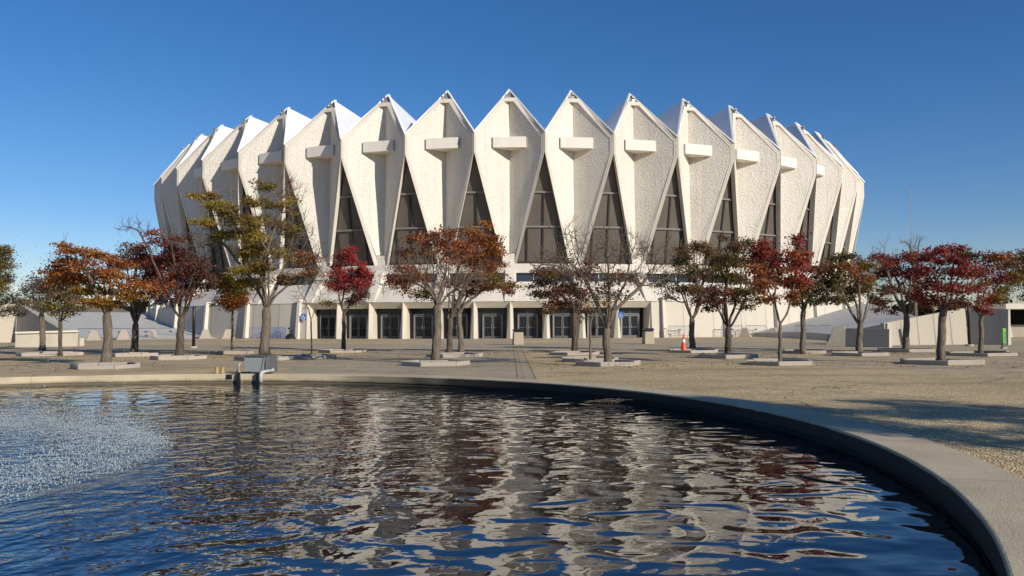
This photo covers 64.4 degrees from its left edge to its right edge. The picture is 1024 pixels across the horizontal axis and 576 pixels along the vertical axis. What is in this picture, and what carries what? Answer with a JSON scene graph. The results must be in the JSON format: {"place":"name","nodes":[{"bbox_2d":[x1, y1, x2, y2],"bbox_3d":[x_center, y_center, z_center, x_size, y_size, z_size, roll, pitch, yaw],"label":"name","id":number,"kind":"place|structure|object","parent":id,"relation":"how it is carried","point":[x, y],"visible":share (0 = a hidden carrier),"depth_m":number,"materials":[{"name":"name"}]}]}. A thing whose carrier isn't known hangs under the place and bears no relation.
{"place":"outdoors","nodes":[
{"label":"outdoors","id":0,"kind":"place"},
{"bbox_2d":[15,330,79,346],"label":"block wall","id":1,"kind":"structure","parent":0,"point":[29,339],"depth_m":51.00,"materials":[{"name":"concrete"}]},
{"bbox_2d":[15,305,214,339],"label":"bank","id":2,"kind":"structure","parent":0,"point":[93,315],"depth_m":89.66,"materials":[{"name":"white concrete"}]},
{"bbox_2d":[0,383,994,575],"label":"water","id":3,"kind":"structure","parent":0,"point":[270,479],"depth_m":7.04,"materials":[{"name":"blue liquid"}]},
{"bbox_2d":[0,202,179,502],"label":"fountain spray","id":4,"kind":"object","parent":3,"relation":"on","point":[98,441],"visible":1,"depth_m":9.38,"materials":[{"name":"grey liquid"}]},
{"bbox_2d":[585,398,627,402],"bbox_3d":[1.773,2.082,15.047,0.874,0.079,0.363,0,-3,0],"label":"floating branch","id":5,"kind":"object","parent":3,"relation":"on","point":[616,401],"visible":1,"depth_m":15.07,"materials":[{"name":"brown plant"}]},
{"bbox_2d":[146,89,868,338],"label":"arena building","id":6,"kind":"structure","parent":0,"point":[385,167],"depth_m":77.81,"materials":[{"name":"concrete"}]},
{"bbox_2d":[185,216,196,269],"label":"window","id":7,"kind":"structure","parent":6,"relation":"in","point":[185,216],"depth_m":92.51,"materials":[{"name":"brown glass"}]},
{"bbox_2d":[209,201,229,271],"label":"window","id":8,"kind":"structure","parent":6,"relation":"in","point":[221,250],"depth_m":87.97,"materials":[{"name":"brown glass"}]},
{"bbox_2d":[243,187,265,265],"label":"window","id":9,"kind":"structure","parent":6,"relation":"in","point":[246,209],"depth_m":83.88,"materials":[{"name":"brown glass"}]},
{"bbox_2d":[281,277,314,285],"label":"strip window","id":10,"kind":"structure","parent":6,"relation":"in","point":[302,282],"depth_m":80.44,"materials":[{"name":"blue glass"}]},
{"bbox_2d":[283,175,316,268],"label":"window","id":11,"kind":"structure","parent":6,"relation":"in","point":[306,248],"depth_m":80.73,"materials":[{"name":"black glass"}]},
{"bbox_2d":[332,166,373,265],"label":"window","id":12,"kind":"structure","parent":6,"relation":"in","point":[349,230],"depth_m":78.29,"materials":[{"name":"black glass"}]},
{"bbox_2d":[387,274,436,282],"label":"strip window","id":13,"kind":"structure","parent":6,"relation":"in","point":[424,277],"depth_m":76.52,"materials":[{"name":"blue glass"}]},
{"bbox_2d":[389,159,435,264],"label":"window","id":14,"kind":"structure","parent":6,"relation":"in","point":[409,215],"depth_m":76.66,"materials":[{"name":"black glass"}]},
{"bbox_2d":[453,153,501,262],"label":"window","id":15,"kind":"structure","parent":6,"relation":"in","point":[475,208],"depth_m":75.74,"materials":[{"name":"black glass"}]},
{"bbox_2d":[517,153,566,263],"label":"window","id":16,"kind":"structure","parent":6,"relation":"in","point":[543,209],"depth_m":75.98,"materials":[{"name":"black glass"}]},
{"bbox_2d":[516,273,569,281],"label":"strip window","id":17,"kind":"structure","parent":6,"relation":"in","point":[520,277],"depth_m":75.89,"materials":[{"name":"blue glass"}]},
{"bbox_2d":[581,158,628,263],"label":"window","id":18,"kind":"structure","parent":6,"relation":"in","point":[609,211],"depth_m":76.75,"materials":[{"name":"black glass"}]},
{"bbox_2d":[583,273,632,281],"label":"strip window","id":19,"kind":"structure","parent":6,"relation":"in","point":[598,276],"depth_m":76.73,"materials":[{"name":"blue glass"}]},
{"bbox_2d":[645,164,686,264],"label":"window","id":20,"kind":"structure","parent":6,"relation":"in","point":[670,217],"depth_m":78.36,"materials":[{"name":"black glass"}]},
{"bbox_2d":[646,274,689,282],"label":"strip window","id":21,"kind":"structure","parent":6,"relation":"in","point":[685,281],"depth_m":78.64,"materials":[{"name":"grey glass"}]},
{"bbox_2d":[701,173,734,265],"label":"window","id":22,"kind":"structure","parent":6,"relation":"in","point":[724,219],"depth_m":80.73,"materials":[{"name":"black glass"}]},
{"bbox_2d":[756,183,776,268],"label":"window","id":23,"kind":"structure","parent":6,"relation":"in","point":[768,229],"depth_m":83.98,"materials":[{"name":"black glass"}]},
{"bbox_2d":[789,198,809,268],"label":"window","id":24,"kind":"structure","parent":6,"relation":"in","point":[804,228],"depth_m":88.04,"materials":[{"name":"brown glass"}]},
{"bbox_2d":[818,212,833,269],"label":"window","id":25,"kind":"structure","parent":6,"relation":"in","point":[826,250],"depth_m":92.73,"materials":[{"name":"brown glass"}]},
{"bbox_2d":[0,337,1023,478],"bbox_3d":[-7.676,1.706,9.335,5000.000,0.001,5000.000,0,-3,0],"label":"ground","id":26,"kind":"structure","parent":0,"point":[976,411],"depth_m":21.90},
{"bbox_2d":[0,304,15,342],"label":"retaining wall","id":27,"kind":"structure","parent":26,"relation":"on","point":[7,330],"depth_m":65.57,"materials":[{"name":"concrete"}]},
{"bbox_2d":[0,244,31,318],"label":"autumn tree","id":28,"kind":"object","parent":26,"relation":"on","point":[5,280],"visible":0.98,"depth_m":40.36,"materials":[{"name":"green plant"}]},
{"bbox_2d":[9,274,54,349],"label":"autumn tree","id":29,"kind":"object","parent":26,"relation":"on","point":[42,334],"visible":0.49,"depth_m":43.45,"materials":[{"name":"green plant"}]},
{"bbox_2d":[15,351,83,356],"bbox_3d":[-20.178,2.868,35.514,2.696,0.148,2.579,0,-3,0],"label":"tree planter","id":30,"kind":"object","parent":26,"relation":"on","point":[53,353],"visible":0.94,"depth_m":34.93,"materials":[{"name":"concrete"}]},
{"bbox_2d":[34,264,89,355],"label":"autumn tree","id":31,"kind":"object","parent":30,"relation":"in","point":[61,296],"visible":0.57,"depth_m":34.40,"materials":[{"name":"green plant"}]},
{"bbox_2d":[16,304,83,345],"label":"retaining wall","id":32,"kind":"structure","parent":26,"relation":"on","point":[29,322],"depth_m":61.75,"materials":[{"name":"concrete"}]},
{"bbox_2d":[77,328,102,338],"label":"barricade","id":33,"kind":"object","parent":26,"relation":"on","point":[89,332],"visible":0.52,"depth_m":75.95,"materials":[{"name":"metal"}]},
{"bbox_2d":[86,330,101,339],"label":"concrete block","id":34,"kind":"structure","parent":26,"relation":"on","point":[94,335],"depth_m":73.40,"materials":[{"name":"beige concrete"}]},
{"bbox_2d":[31,232,160,361],"bbox_3d":[-13.216,0.372,25.865,4.197,4.284,2.724,0,-3,0],"label":"autumn tree","id":35,"kind":"object","parent":26,"relation":"on","point":[75,264],"visible":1,"depth_m":25.74,"materials":[{"name":"orange plant"}]},
{"bbox_2d":[70,362,139,369],"bbox_3d":[-12.195,2.326,24.406,1.934,0.158,1.852,0,-3,0],"label":"tree planter","id":36,"kind":"object","parent":26,"relation":"on","point":[105,365],"visible":1,"depth_m":24.04,"materials":[{"name":"grey concrete"}]},
{"bbox_2d":[113,328,131,339],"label":"barricade","id":37,"kind":"object","parent":26,"relation":"on","point":[122,328],"visible":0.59,"depth_m":77.25,"materials":[{"name":"metal"}]},
{"bbox_2d":[117,330,130,339],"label":"concrete block","id":38,"kind":"structure","parent":26,"relation":"on","point":[124,335],"depth_m":76.83,"materials":[{"name":"beige concrete"}]},
{"bbox_2d":[112,352,160,356],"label":"tree planter","id":39,"kind":"object","parent":26,"relation":"on","point":[138,354],"visible":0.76,"depth_m":33.49,"materials":[{"name":"concrete"}]},
{"bbox_2d":[114,239,182,351],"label":"autumn tree","id":40,"kind":"object","parent":26,"relation":"on","point":[139,254],"visible":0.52,"depth_m":35.80,"materials":[{"name":"red plant"}]},
{"bbox_2d":[139,328,157,338],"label":"barricade","id":41,"kind":"object","parent":26,"relation":"on","point":[149,332],"visible":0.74,"depth_m":80.23,"materials":[{"name":"metal"}]},
{"bbox_2d":[112,213,228,355],"bbox_3d":[-14.048,-0.156,33.625,4.905,6.111,3.940,0,-3,0],"label":"autumn tree","id":42,"kind":"object","parent":26,"relation":"on","point":[199,266],"visible":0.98,"depth_m":33.10,"materials":[{"name":"red plant"}]},
{"bbox_2d":[150,355,206,359],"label":"tree planter","id":43,"kind":"object","parent":26,"relation":"on","point":[175,357],"visible":0.98,"depth_m":30.14,"materials":[{"name":"concrete"}]},
{"bbox_2d":[189,306,197,347],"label":"black post","id":44,"kind":"object","parent":26,"relation":"on","point":[193,325],"visible":1,"depth_m":46.72,"materials":[{"name":"metal"}]},
{"bbox_2d":[199,329,211,338],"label":"concrete block","id":45,"kind":"structure","parent":26,"relation":"on","point":[205,333],"depth_m":80.50,"materials":[{"name":"beige concrete"}]},
{"bbox_2d":[221,329,234,338],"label":"concrete block","id":46,"kind":"structure","parent":26,"relation":"on","point":[227,334],"depth_m":78.65,"materials":[{"name":"beige concrete"}]},
{"bbox_2d":[207,284,255,349],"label":"sapling","id":47,"kind":"object","parent":26,"relation":"on","point":[232,300],"visible":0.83,"depth_m":37.22,"materials":[{"name":"orange plant"}]},
{"bbox_2d":[210,350,253,354],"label":"tree planter","id":48,"kind":"object","parent":26,"relation":"on","point":[228,352],"visible":0.98,"depth_m":35.68,"materials":[{"name":"grey concrete"}]},
{"bbox_2d":[176,167,336,354],"bbox_3d":[-10.161,-1.169,32.946,6.619,8.079,4.959,0,-3,0],"label":"autumn tree","id":49,"kind":"object","parent":26,"relation":"on","point":[223,210],"visible":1,"depth_m":32.77,"materials":[{"name":"green plant"}]},
{"bbox_2d":[234,355,296,360],"bbox_3d":[-9.019,2.559,29.807,2.188,0.151,2.094,0,-3,0],"label":"tree planter","id":50,"kind":"object","parent":26,"relation":"on","point":[279,358],"visible":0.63,"depth_m":29.36,"materials":[{"name":"grey concrete"}]},
{"bbox_2d":[271,327,285,336],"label":"barricade","id":51,"kind":"object","parent":26,"relation":"on","point":[279,331],"visible":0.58,"depth_m":76.74,"materials":[{"name":"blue metal"}]},
{"bbox_2d":[285,327,295,338],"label":"sign stand","id":52,"kind":"object","parent":26,"relation":"on","point":[290,336],"visible":0.93,"depth_m":75.53,"materials":[{"name":"black metal"}]},
{"bbox_2d":[301,314,305,338],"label":"accessible sign","id":53,"kind":"object","parent":26,"relation":"on","point":[303,317],"visible":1,"depth_m":76.39,"materials":[{"name":"blue metal"}]},
{"bbox_2d":[284,274,332,353],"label":"sapling","id":54,"kind":"object","parent":26,"relation":"on","point":[305,287],"visible":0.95,"depth_m":32.48,"materials":[{"name":"orange plant"}]},
{"bbox_2d":[286,354,336,358],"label":"tree planter","id":55,"kind":"object","parent":26,"relation":"on","point":[314,356],"visible":0.86,"depth_m":30.46,"materials":[{"name":"grey concrete"}]},
{"bbox_2d":[319,349,367,352],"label":"tree planter","id":56,"kind":"object","parent":26,"relation":"on","point":[342,350],"visible":0.94,"depth_m":37.32,"materials":[{"name":"grey concrete"}]},
{"bbox_2d":[319,244,378,348],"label":"autumn tree","id":57,"kind":"object","parent":26,"relation":"on","point":[357,283],"visible":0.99,"depth_m":39.80,"materials":[{"name":"red plant"}]},
{"bbox_2d":[401,360,469,366],"bbox_3d":[-2.368,2.324,25.331,2.103,0.157,2.013,0,-3,0],"label":"tree planter","id":58,"kind":"object","parent":26,"relation":"on","point":[433,363],"visible":1,"depth_m":24.53,"materials":[{"name":"grey concrete"}]},
{"bbox_2d":[371,224,497,359],"bbox_3d":[-2.557,0.121,26.520,3.926,4.756,3.413,0,-3,-14],"label":"autumn tree","id":59,"kind":"object","parent":58,"relation":"in","point":[409,271],"visible":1,"depth_m":26.31,"materials":[{"name":"brown plant"}]},
{"bbox_2d":[426,352,482,357],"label":"tree planter","id":60,"kind":"object","parent":26,"relation":"on","point":[458,355],"visible":0.9,"depth_m":30.96,"materials":[{"name":"grey concrete"}]},
{"bbox_2d":[442,218,512,351],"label":"autumn tree","id":61,"kind":"object","parent":26,"relation":"on","point":[492,243],"visible":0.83,"depth_m":33.32,"materials":[{"name":"brown plant"}]},
{"bbox_2d":[430,268,526,351],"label":"autumn tree","id":62,"kind":"object","parent":26,"relation":"on","point":[506,287],"visible":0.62,"depth_m":35.99,"materials":[{"name":"orange plant"}]},
{"bbox_2d":[5,292,1012,322],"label":"distant trees","id":63,"kind":"object","parent":26,"relation":"on","point":[925,311],"visible":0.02,"depth_m":221.10,"materials":[{"name":"red plant"}]},
{"bbox_2d":[4,348,1021,372],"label":"fallen leaves","id":64,"kind":"object","parent":26,"relation":"on","point":[517,354],"visible":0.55,"depth_m":30.84,"materials":[{"name":"brown plant"}]},
{"bbox_2d":[512,329,523,344],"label":"litter bin","id":65,"kind":"object","parent":26,"relation":"on","point":[518,338],"visible":1,"depth_m":50.04,"materials":[{"name":"beige concrete"}]},
{"bbox_2d":[522,263,600,350],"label":"autumn tree","id":66,"kind":"object","parent":26,"relation":"on","point":[561,290],"visible":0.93,"depth_m":35.33,"materials":[{"name":"brown plant"}]},
{"bbox_2d":[549,351,598,355],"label":"tree planter","id":67,"kind":"object","parent":26,"relation":"on","point":[569,353],"visible":0.88,"depth_m":32.87,"materials":[{"name":"grey concrete"}]},
{"bbox_2d":[576,297,600,358],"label":"sapling","id":68,"kind":"object","parent":26,"relation":"on","point":[586,311],"visible":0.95,"depth_m":26.37,"materials":[{"name":"brown plant"}]},
{"bbox_2d":[562,356,617,361],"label":"tree planter","id":69,"kind":"object","parent":26,"relation":"on","point":[573,358],"visible":0.59,"depth_m":27.27,"materials":[{"name":"grey concrete"}]},
{"bbox_2d":[576,359,640,366],"bbox_3d":[2.943,2.280,24.852,2.018,0.153,1.932,0,-3,0],"label":"tree planter","id":70,"kind":"object","parent":26,"relation":"on","point":[599,362],"visible":0.98,"depth_m":24.16,"materials":[{"name":"grey concrete"}]},
{"bbox_2d":[524,214,690,361],"bbox_3d":[3.042,-0.008,24.298,5.174,4.768,3.394,0,-3,-9],"label":"bare tree","id":71,"kind":"object","parent":70,"relation":"in","point":[588,266],"visible":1,"depth_m":24.17,"materials":[{"name":"brown plant"}]},
{"bbox_2d":[642,328,653,343],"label":"litter bin","id":72,"kind":"object","parent":26,"relation":"on","point":[647,335],"visible":0.95,"depth_m":50.47,"materials":[{"name":"beige concrete"}]},
{"bbox_2d":[668,326,688,336],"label":"barricade","id":73,"kind":"object","parent":26,"relation":"on","point":[677,332],"visible":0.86,"depth_m":74.18,"materials":[{"name":"metal"}]},
{"bbox_2d":[681,334,685,349],"bbox_3d":[7.434,2.397,35.262,0.340,0.817,0.340,0,-3,0],"label":"traffic cone","id":74,"kind":"object","parent":26,"relation":"on","point":[683,345],"visible":0.72,"depth_m":35.19,"materials":[{"name":"orange plastic"}]},
{"bbox_2d":[650,239,732,348],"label":"autumn tree","id":75,"kind":"object","parent":26,"relation":"on","point":[696,271],"visible":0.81,"depth_m":37.59,"materials":[{"name":"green plant"}]},
{"bbox_2d":[670,348,717,352],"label":"tree planter","id":76,"kind":"object","parent":26,"relation":"on","point":[697,350],"visible":0.96,"depth_m":34.94,"materials":[{"name":"concrete"}]},
{"bbox_2d":[698,353,758,358],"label":"tree planter","id":77,"kind":"object","parent":26,"relation":"on","point":[729,355],"visible":0.91,"depth_m":29.09,"materials":[{"name":"grey concrete"}]},
{"bbox_2d":[690,228,769,352],"bbox_3d":[8.647,0.104,31.358,3.166,5.130,2.578,1,-3,-25],"label":"autumn tree","id":78,"kind":"object","parent":26,"relation":"on","point":[727,260],"visible":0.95,"depth_m":31.30,"materials":[{"name":"green plant"}]},
{"bbox_2d":[721,325,742,336],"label":"barricade","id":79,"kind":"object","parent":26,"relation":"on","point":[731,330],"visible":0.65,"depth_m":76.41,"materials":[{"name":"metal"}]},
{"bbox_2d":[739,328,751,336],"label":"concrete block","id":80,"kind":"structure","parent":26,"relation":"on","point":[745,332],"depth_m":75.84,"materials":[{"name":"beige concrete"}]},
{"bbox_2d":[745,325,765,334],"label":"barricade","id":81,"kind":"object","parent":26,"relation":"on","point":[756,327],"visible":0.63,"depth_m":77.35,"materials":[{"name":"metal"}]},
{"bbox_2d":[747,358,812,365],"bbox_3d":[8.182,2.253,24.840,2.103,0.160,2.013,0,-3,0],"label":"tree planter","id":82,"kind":"object","parent":26,"relation":"on","point":[773,362],"visible":0.92,"depth_m":24.14,"materials":[{"name":"grey concrete"}]},
{"bbox_2d":[737,232,818,361],"bbox_3d":[8.196,0.318,24.915,2.712,4.100,1.827,0,-3,0],"label":"autumn tree","id":83,"kind":"object","parent":82,"relation":"in","point":[763,253],"visible":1,"depth_m":24.90,"materials":[{"name":"red plant"}]},
{"bbox_2d":[782,349,825,353],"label":"tree planter","id":84,"kind":"object","parent":26,"relation":"on","point":[808,351],"visible":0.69,"depth_m":33.67,"materials":[{"name":"grey concrete"}]},
{"bbox_2d":[784,264,841,353],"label":"autumn tree","id":85,"kind":"object","parent":84,"relation":"in","point":[816,292],"visible":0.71,"depth_m":33.22,"materials":[{"name":"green plant"}]},
{"bbox_2d":[826,326,844,344],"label":"concrete block","id":86,"kind":"structure","parent":26,"relation":"on","point":[837,336],"depth_m":47.44,"materials":[{"name":"grey concrete"}]},
{"bbox_2d":[815,251,896,351],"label":"autumn tree","id":87,"kind":"object","parent":26,"relation":"on","point":[859,285],"visible":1,"depth_m":32.99,"materials":[{"name":"green plant"}]},
{"bbox_2d":[827,323,892,341],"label":"retaining wall","id":88,"kind":"structure","parent":26,"relation":"on","point":[889,325],"depth_m":46.43,"materials":[{"name":"concrete"}]},
{"bbox_2d":[831,351,889,356],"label":"tree planter","id":89,"kind":"object","parent":26,"relation":"on","point":[848,353],"visible":0.98,"depth_m":30.78,"materials":[{"name":"grey concrete"}]},
{"bbox_2d":[877,348,935,352],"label":"tree planter","id":90,"kind":"object","parent":26,"relation":"on","point":[913,350],"visible":0.94,"depth_m":34.51,"materials":[{"name":"grey concrete"}]},
{"bbox_2d":[864,232,927,348],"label":"autumn tree","id":91,"kind":"object","parent":90,"relation":"in","point":[890,271],"visible":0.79,"depth_m":35.41,"materials":[{"name":"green plant"}]},
{"bbox_2d":[898,234,923,315],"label":"bare tree","id":92,"kind":"object","parent":26,"relation":"on","point":[915,312],"visible":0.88,"depth_m":62.20,"materials":[{"name":"brown plant"}]},
{"bbox_2d":[910,189,912,301],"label":"radio mast","id":93,"kind":"object","parent":26,"relation":"on","point":[911,221],"visible":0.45,"depth_m":332.03,"materials":[{"name":"red metal"}]},
{"bbox_2d":[880,308,967,344],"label":"retaining wall","id":94,"kind":"structure","parent":26,"relation":"on","point":[923,329],"depth_m":46.32,"materials":[{"name":"concrete"}]},
{"bbox_2d":[900,357,984,365],"bbox_3d":[13.109,2.229,24.857,2.442,0.164,2.336,0,-3,0],"label":"tree planter","id":95,"kind":"object","parent":26,"relation":"on","point":[933,361],"visible":0.98,"depth_m":23.97,"materials":[{"name":"grey concrete"}]},
{"bbox_2d":[904,242,989,360],"bbox_3d":[13.386,0.367,25.009,2.416,3.972,2.051,0,-3,-11],"label":"autumn tree","id":96,"kind":"object","parent":95,"relation":"in","point":[962,257],"visible":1,"depth_m":24.89,"materials":[{"name":"red plant"}]},
{"bbox_2d":[965,303,973,345],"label":"black post","id":97,"kind":"object","parent":26,"relation":"on","point":[968,328],"visible":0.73,"depth_m":43.51,"materials":[{"name":"metal"}]},
{"bbox_2d":[945,350,1017,356],"bbox_3d":[17.835,2.485,30.988,2.526,0.163,2.417,0,-3,0],"label":"tree planter","id":98,"kind":"object","parent":26,"relation":"on","point":[987,353],"visible":0.94,"depth_m":30.37,"materials":[{"name":"grey concrete"}]},
{"bbox_2d":[964,249,1023,352],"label":"autumn tree","id":99,"kind":"object","parent":98,"relation":"in","point":[998,288],"visible":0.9,"depth_m":31.04,"materials":[{"name":"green plant"}]},
{"bbox_2d":[970,308,1010,344],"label":"retaining wall","id":100,"kind":"structure","parent":26,"relation":"on","point":[993,324],"depth_m":45.72,"materials":[{"name":"concrete"}]},
{"bbox_2d":[966,302,1023,336],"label":"concourse","id":101,"kind":"structure","parent":26,"relation":"on","point":[1017,318],"depth_m":70.61,"materials":[{"name":"concrete"}]},
{"bbox_2d":[1000,328,1007,348],"bbox_3d":[23.509,2.412,38.898,0.240,0.970,0.240,0,-3,0],"label":"green post","id":102,"kind":"object","parent":26,"relation":"on","point":[1003,339],"visible":1,"depth_m":38.84,"materials":[{"name":"green plastic"}]},
{"bbox_2d":[996,248,1023,300],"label":"autumn tree","id":103,"kind":"object","parent":26,"relation":"on","point":[1020,254],"visible":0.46,"depth_m":32.28,"materials":[{"name":"plant"}]},
{"bbox_2d":[0,0,1023,309],"label":"sky","id":104,"kind":"structure","parent":0,"point":[98,98],"materials":[{"name":"blue"}]},
{"bbox_2d":[750,303,915,339],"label":"bank","id":105,"kind":"structure","parent":0,"point":[842,317],"depth_m":71.35,"materials":[{"name":"grey concrete"}]},
{"bbox_2d":[845,328,891,346],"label":"block wall","id":106,"kind":"structure","parent":0,"point":[876,337],"depth_m":42.20,"materials":[{"name":"concrete"}]},
{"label":"pond bed","id":107,"kind":"structure","parent":0,"visible":0},
{"bbox_2d":[0,373,1023,575],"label":"pond curb","id":108,"kind":"structure","parent":107,"relation":"on","point":[980,501],"depth_m":9.64,"materials":[{"name":"concrete"}]},
{"bbox_2d":[225,371,250,379],"bbox_3d":[-6.620,2.111,19.654,0.579,0.189,0.110,0,-3,-4],"label":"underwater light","id":109,"kind":"object","parent":108,"relation":"attached to","point":[228,377],"visible":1,"depth_m":19.60,"materials":[{"name":"black metal"}]},
{"bbox_2d":[236,355,277,383],"bbox_3d":[-6.540,2.203,20.920,1.053,0.950,0.779,-1,-3,6],"label":"pump cabinet","id":110,"kind":"object","parent":108,"relation":"on","point":[260,365],"visible":0.93,"depth_m":20.79,"materials":[{"name":"metal"}]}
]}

